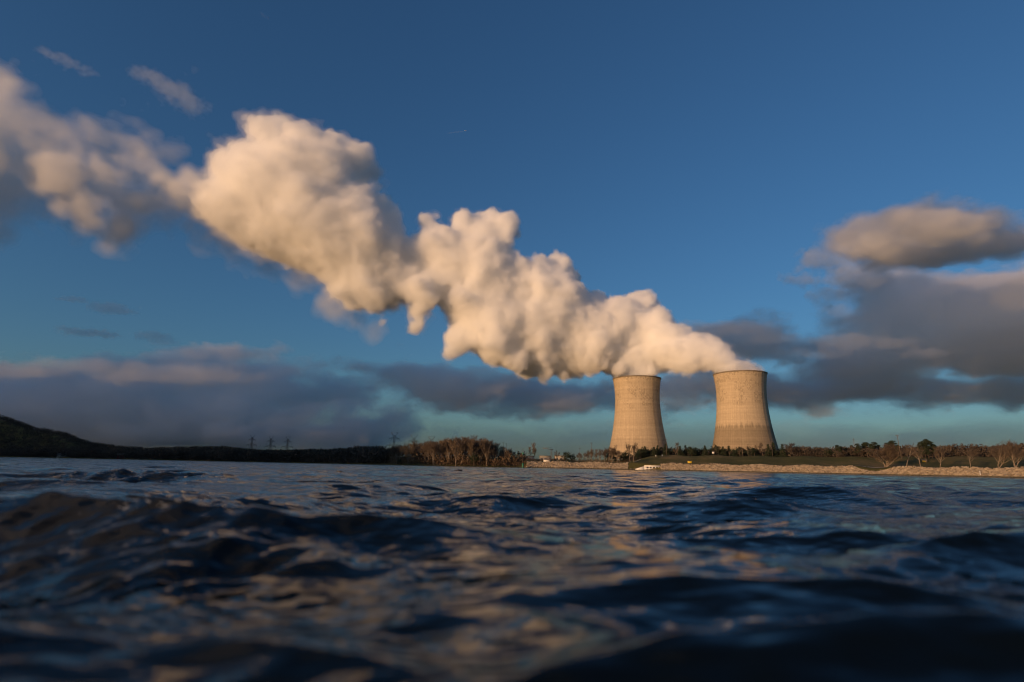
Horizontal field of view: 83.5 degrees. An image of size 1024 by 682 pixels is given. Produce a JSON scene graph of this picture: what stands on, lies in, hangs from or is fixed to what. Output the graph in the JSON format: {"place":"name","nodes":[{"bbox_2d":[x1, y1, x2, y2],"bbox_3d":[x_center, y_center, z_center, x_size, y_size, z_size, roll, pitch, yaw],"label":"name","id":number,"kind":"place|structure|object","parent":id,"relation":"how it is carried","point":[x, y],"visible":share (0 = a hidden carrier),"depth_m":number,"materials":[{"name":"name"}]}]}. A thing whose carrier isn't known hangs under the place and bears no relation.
{"place":"outdoors","nodes":[
{"label":"outdoors","id":0,"kind":"place"},
{"bbox_2d":[124,496,236,508],"bbox_3d":[-0.747,0.351,1.217,0.344,0.040,0.085,2,-12,-4],"label":"foam","id":1,"kind":"object","parent":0,"point":[160,502],"visible":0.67,"depth_m":1.20,"materials":[{"name":"liquid"}]},
{"bbox_2d":[0,457,1023,681],"bbox_3d":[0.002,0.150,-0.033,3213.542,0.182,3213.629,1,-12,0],"label":"water","id":2,"kind":"structure","parent":0,"point":[301,572],"depth_m":0.86,"materials":[{"name":"blue liquid"}]},
{"bbox_2d":[635,465,659,469],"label":"intake building","id":3,"kind":"structure","parent":2,"relation":"on","point":[648,467],"depth_m":353.47,"materials":[{"name":"white paint"}]},
{"bbox_2d":[0,419,1023,476],"bbox_3d":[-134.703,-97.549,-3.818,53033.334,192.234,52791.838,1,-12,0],"label":"ground","id":4,"kind":"structure","parent":0,"point":[933,462],"depth_m":368.43,"materials":[{"name":"green plant"}]},
{"bbox_2d":[0,415,393,464],"bbox_3d":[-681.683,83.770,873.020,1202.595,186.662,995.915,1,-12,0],"label":"woods","id":5,"kind":"object","parent":4,"relation":"on","point":[91,450],"visible":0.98,"depth_m":694.95,"materials":[{"name":"green plant"}]},
{"bbox_2d":[282,436,292,449],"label":"transmission tower","id":6,"kind":"structure","parent":4,"relation":"on","point":[289,441],"depth_m":856.24,"materials":[{"name":"metal"}]},
{"bbox_2d":[388,432,399,446],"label":"transmission tower","id":7,"kind":"structure","parent":4,"relation":"on","point":[393,438],"depth_m":679.68,"materials":[{"name":"metal"}]},
{"bbox_2d":[392,446,402,461],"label":"bare tree","id":8,"kind":"object","parent":4,"relation":"on","point":[398,449],"visible":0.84,"depth_m":389.10,"materials":[{"name":"brown plant"}]},
{"bbox_2d":[396,445,405,459],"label":"bare tree","id":9,"kind":"object","parent":4,"relation":"on","point":[403,447],"visible":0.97,"depth_m":382.74,"materials":[{"name":"brown plant"}]},
{"bbox_2d":[403,448,409,463],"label":"bare tree","id":10,"kind":"object","parent":4,"relation":"on","point":[406,454],"visible":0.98,"depth_m":375.10,"materials":[{"name":"brown plant"}]},
{"bbox_2d":[406,446,415,463],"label":"bare tree","id":11,"kind":"object","parent":4,"relation":"on","point":[412,451],"visible":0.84,"depth_m":380.83,"materials":[{"name":"brown plant"}]},
{"bbox_2d":[320,451,529,466],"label":"undergrowth","id":12,"kind":"object","parent":4,"relation":"on","point":[420,459],"visible":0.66,"depth_m":376.98,"materials":[{"name":"plant"}]},
{"bbox_2d":[423,441,431,459],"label":"bare tree","id":13,"kind":"object","parent":4,"relation":"on","point":[425,444],"visible":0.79,"depth_m":373.98,"materials":[{"name":"brown plant"}]},
{"bbox_2d":[425,441,436,463],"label":"bare tree","id":14,"kind":"object","parent":4,"relation":"on","point":[432,448],"visible":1,"depth_m":368.29,"materials":[{"name":"brown plant"}]},
{"bbox_2d":[436,441,448,463],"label":"bare tree","id":15,"kind":"object","parent":4,"relation":"on","point":[440,451],"visible":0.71,"depth_m":373.78,"materials":[{"name":"brown plant"}]},
{"bbox_2d":[442,438,451,456],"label":"bare tree","id":16,"kind":"object","parent":4,"relation":"on","point":[446,445],"visible":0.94,"depth_m":371.31,"materials":[{"name":"brown plant"}]},
{"bbox_2d":[442,441,451,464],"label":"bare tree","id":17,"kind":"object","parent":4,"relation":"on","point":[444,449],"visible":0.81,"depth_m":371.72,"materials":[{"name":"brown plant"}]},
{"bbox_2d":[446,437,461,465],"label":"bare tree","id":18,"kind":"object","parent":4,"relation":"on","point":[455,446],"visible":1,"depth_m":361.63,"materials":[{"name":"brown plant"}]},
{"bbox_2d":[456,441,465,463],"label":"bare tree","id":19,"kind":"object","parent":4,"relation":"on","point":[459,445],"visible":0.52,"depth_m":370.68,"materials":[{"name":"brown plant"}]},
{"bbox_2d":[453,437,474,462],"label":"bare tree","id":20,"kind":"object","parent":4,"relation":"on","point":[464,446],"visible":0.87,"depth_m":366.59,"materials":[{"name":"brown plant"}]},
{"bbox_2d":[466,434,477,460],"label":"bare tree","id":21,"kind":"object","parent":4,"relation":"on","point":[475,437],"visible":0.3,"depth_m":382.38,"materials":[{"name":"brown plant"}]},
{"bbox_2d":[468,439,478,459],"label":"bare tree","id":22,"kind":"object","parent":4,"relation":"on","point":[470,450],"visible":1,"depth_m":364.64,"materials":[{"name":"brown plant"}]},
{"bbox_2d":[469,452,479,464],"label":"evergreen tree","id":23,"kind":"object","parent":4,"relation":"on","point":[474,456],"visible":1,"depth_m":364.20,"materials":[{"name":"green plant"}]},
{"bbox_2d":[473,443,480,458],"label":"bare tree","id":24,"kind":"object","parent":4,"relation":"on","point":[477,447],"visible":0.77,"depth_m":369.53,"materials":[{"name":"brown plant"}]},
{"bbox_2d":[476,440,488,464],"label":"bare tree","id":25,"kind":"object","parent":4,"relation":"on","point":[481,453],"visible":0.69,"depth_m":370.75,"materials":[{"name":"brown plant"}]},
{"bbox_2d":[477,440,492,464],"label":"bare tree","id":26,"kind":"object","parent":4,"relation":"on","point":[482,447],"visible":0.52,"depth_m":372.72,"materials":[{"name":"brown plant"}]},
{"bbox_2d":[479,442,491,465],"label":"bare tree","id":27,"kind":"object","parent":4,"relation":"on","point":[485,449],"visible":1,"depth_m":367.36,"materials":[{"name":"brown plant"}]},
{"bbox_2d":[490,447,498,458],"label":"bare tree","id":28,"kind":"object","parent":4,"relation":"on","point":[494,449],"visible":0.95,"depth_m":371.42,"materials":[{"name":"brown plant"}]},
{"bbox_2d":[500,448,509,461],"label":"bare tree","id":29,"kind":"object","parent":4,"relation":"on","point":[505,453],"visible":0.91,"depth_m":374.37,"materials":[{"name":"brown plant"}]},
{"bbox_2d":[531,443,535,460],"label":"bare tree","id":30,"kind":"object","parent":4,"relation":"on","point":[534,450],"visible":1,"depth_m":426.62,"materials":[{"name":"brown plant"}]},
{"bbox_2d":[539,455,550,460],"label":"plant building","id":31,"kind":"structure","parent":4,"relation":"on","point":[543,457],"depth_m":627.47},
{"bbox_2d":[561,452,573,461],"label":"evergreen tree","id":32,"kind":"object","parent":4,"relation":"on","point":[566,455],"visible":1,"depth_m":389.93,"materials":[{"name":"green plant"}]},
{"bbox_2d":[518,458,629,461],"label":"thicket","id":33,"kind":"object","parent":4,"relation":"on","point":[575,459],"visible":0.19,"depth_m":476.04,"materials":[{"name":"green plant"}]},
{"bbox_2d":[611,444,621,462],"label":"bare tree","id":34,"kind":"object","parent":4,"relation":"on","point":[616,454],"visible":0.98,"depth_m":395.74,"materials":[{"name":"brown plant"}]},
{"bbox_2d":[619,452,626,461],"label":"evergreen tree","id":35,"kind":"object","parent":4,"relation":"on","point":[622,456],"visible":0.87,"depth_m":448.42,"materials":[{"name":"green plant"}]},
{"bbox_2d":[623,450,631,460],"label":"evergreen tree","id":36,"kind":"object","parent":4,"relation":"on","point":[627,456],"visible":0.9,"depth_m":450.62,"materials":[{"name":"green plant"}]},
{"bbox_2d":[625,443,632,458],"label":"bare tree","id":37,"kind":"object","parent":4,"relation":"on","point":[628,448],"visible":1,"depth_m":399.88,"materials":[{"name":"brown plant"}]},
{"bbox_2d":[632,443,638,461],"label":"bare tree","id":38,"kind":"object","parent":4,"relation":"on","point":[634,449],"visible":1,"depth_m":401.10,"materials":[{"name":"brown plant"}]},
{"bbox_2d":[606,375,667,460],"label":"cooling tower","id":39,"kind":"structure","parent":4,"relation":"on","point":[637,418],"depth_m":974.08,"materials":[{"name":"concrete"}]},
{"bbox_2d":[633,447,648,457],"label":"evergreen tree","id":40,"kind":"object","parent":4,"relation":"on","point":[643,451],"visible":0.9,"depth_m":459.16,"materials":[{"name":"green plant"}]},
{"bbox_2d":[651,447,657,455],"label":"conifer tree","id":41,"kind":"object","parent":4,"relation":"on","point":[654,453],"visible":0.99,"depth_m":455.78,"materials":[{"name":"green plant"}]},
{"bbox_2d":[656,445,660,455],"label":"conifer tree","id":42,"kind":"object","parent":4,"relation":"on","point":[658,451],"visible":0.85,"depth_m":461.16,"materials":[{"name":"green plant"}]},
{"bbox_2d":[662,444,668,454],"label":"conifer tree","id":43,"kind":"object","parent":4,"relation":"on","point":[664,449],"visible":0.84,"depth_m":453.40,"materials":[{"name":"green plant"}]},
{"bbox_2d":[677,446,683,454],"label":"conifer tree","id":44,"kind":"object","parent":4,"relation":"on","point":[680,453],"visible":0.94,"depth_m":450.67,"materials":[{"name":"green plant"}]},
{"bbox_2d":[683,445,687,455],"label":"conifer tree","id":45,"kind":"object","parent":4,"relation":"on","point":[684,452],"visible":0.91,"depth_m":456.32,"materials":[{"name":"green plant"}]},
{"bbox_2d":[685,446,698,455],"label":"evergreen tree","id":46,"kind":"object","parent":4,"relation":"on","point":[691,453],"visible":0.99,"depth_m":443.12,"materials":[{"name":"green plant"}]},
{"bbox_2d":[702,445,708,455],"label":"conifer tree","id":47,"kind":"object","parent":4,"relation":"on","point":[705,450],"visible":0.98,"depth_m":440.72,"materials":[{"name":"green plant"}]},
{"bbox_2d":[708,445,721,454],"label":"evergreen tree","id":48,"kind":"object","parent":4,"relation":"on","point":[715,448],"visible":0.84,"depth_m":449.20,"materials":[{"name":"green plant"}]},
{"bbox_2d":[721,446,725,455],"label":"conifer tree","id":49,"kind":"object","parent":4,"relation":"on","point":[723,451],"visible":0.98,"depth_m":436.51,"materials":[{"name":"green plant"}]},
{"bbox_2d":[725,446,732,455],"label":"conifer tree","id":50,"kind":"object","parent":4,"relation":"on","point":[727,453],"visible":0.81,"depth_m":440.96,"materials":[{"name":"green plant"}]},
{"bbox_2d":[731,446,746,455],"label":"evergreen tree","id":51,"kind":"object","parent":4,"relation":"on","point":[736,449],"visible":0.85,"depth_m":432.98,"materials":[{"name":"green plant"}]},
{"bbox_2d":[712,370,778,450],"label":"cooling tower","id":52,"kind":"structure","parent":4,"relation":"on","point":[743,419],"depth_m":904.93,"materials":[{"name":"concrete"}]},
{"bbox_2d":[745,446,757,455],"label":"evergreen tree","id":53,"kind":"object","parent":4,"relation":"on","point":[753,450],"visible":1,"depth_m":424.18,"materials":[{"name":"green plant"}]},
{"bbox_2d":[765,444,771,455],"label":"conifer tree","id":54,"kind":"object","parent":4,"relation":"on","point":[767,452],"visible":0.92,"depth_m":420.38,"materials":[{"name":"green plant"}]},
{"bbox_2d":[769,442,778,456],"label":"conifer tree","id":55,"kind":"object","parent":4,"relation":"on","point":[773,450],"visible":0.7,"depth_m":424.73,"materials":[{"name":"green plant"}]},
{"bbox_2d":[526,461,1023,477],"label":"riprap","id":56,"kind":"object","parent":4,"relation":"on","point":[1017,472],"visible":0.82,"depth_m":312.19,"materials":[{"name":"stone"}]},
{"bbox_2d":[779,444,786,456],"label":"conifer tree","id":57,"kind":"object","parent":4,"relation":"on","point":[782,450],"visible":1,"depth_m":417.95,"materials":[{"name":"green plant"}]},
{"bbox_2d":[783,442,795,456],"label":"bare tree","id":58,"kind":"object","parent":4,"relation":"on","point":[788,447],"visible":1,"depth_m":413.77,"materials":[{"name":"brown plant"}]},
{"bbox_2d":[620,447,998,460],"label":"woods","id":59,"kind":"object","parent":4,"relation":"on","point":[671,453],"visible":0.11,"depth_m":427.59,"materials":[{"name":"green plant"}]},
{"bbox_2d":[822,447,831,456],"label":"evergreen tree","id":60,"kind":"object","parent":4,"relation":"on","point":[828,452],"visible":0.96,"depth_m":407.03,"materials":[{"name":"green plant"}]},
{"bbox_2d":[853,443,861,456],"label":"pine tree","id":61,"kind":"object","parent":4,"relation":"on","point":[857,447],"visible":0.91,"depth_m":391.41,"materials":[{"name":"green plant"}]},
{"bbox_2d":[871,442,877,455],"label":"pine tree","id":62,"kind":"object","parent":4,"relation":"on","point":[874,444],"visible":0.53,"depth_m":394.58,"materials":[{"name":"green plant"}]},
{"bbox_2d":[869,443,904,466],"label":"bare tree","id":63,"kind":"object","parent":4,"relation":"on","point":[890,453],"visible":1,"depth_m":304.40,"materials":[{"name":"brown plant"}]},
{"bbox_2d":[779,442,1023,457],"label":"woods","id":64,"kind":"object","parent":4,"relation":"on","point":[950,448],"visible":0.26,"depth_m":376.92,"materials":[{"name":"green plant"}]},
{"bbox_2d":[900,443,917,465],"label":"bare tree","id":65,"kind":"object","parent":4,"relation":"on","point":[904,450],"visible":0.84,"depth_m":309.23,"materials":[{"name":"brown plant"}]},
{"bbox_2d":[911,446,924,466],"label":"bare tree","id":66,"kind":"object","parent":4,"relation":"on","point":[915,451],"visible":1,"depth_m":293.57,"materials":[{"name":"brown plant"}]},
{"bbox_2d":[916,442,924,458],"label":"pine tree","id":67,"kind":"object","parent":4,"relation":"on","point":[920,444],"visible":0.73,"depth_m":333.22,"materials":[{"name":"green plant"}]},
{"bbox_2d":[919,441,930,457],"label":"pine tree","id":68,"kind":"object","parent":4,"relation":"on","point":[925,444],"visible":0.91,"depth_m":333.41,"materials":[{"name":"green plant"}]},
{"bbox_2d":[923,439,931,457],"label":"pine tree","id":69,"kind":"object","parent":4,"relation":"on","point":[929,443],"visible":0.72,"depth_m":336.10,"materials":[{"name":"green plant"}]},
{"bbox_2d":[929,441,934,456],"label":"pine tree","id":70,"kind":"object","parent":4,"relation":"on","point":[931,447],"visible":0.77,"depth_m":336.95,"materials":[{"name":"green plant"}]},
{"bbox_2d":[932,447,948,467],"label":"bare tree","id":71,"kind":"object","parent":4,"relation":"on","point":[937,452],"visible":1,"depth_m":282.15,"materials":[{"name":"brown plant"}]},
{"bbox_2d":[961,448,980,466],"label":"bare tree","id":72,"kind":"object","parent":4,"relation":"on","point":[968,452],"visible":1,"depth_m":271.59,"materials":[{"name":"brown plant"}]},
{"bbox_2d":[987,442,1016,467],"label":"bare tree","id":73,"kind":"object","parent":4,"relation":"on","point":[1002,455],"visible":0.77,"depth_m":259.11,"materials":[{"name":"brown plant"}]},
{"bbox_2d":[1001,439,1023,466],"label":"bare tree","id":74,"kind":"object","parent":4,"relation":"on","point":[1014,449],"visible":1,"depth_m":253.56,"materials":[{"name":"brown plant"}]},
{"bbox_2d":[0,0,1023,461],"label":"sky","id":75,"kind":"structure","parent":0,"point":[328,224],"materials":[{"name":"blue"}]}
]}

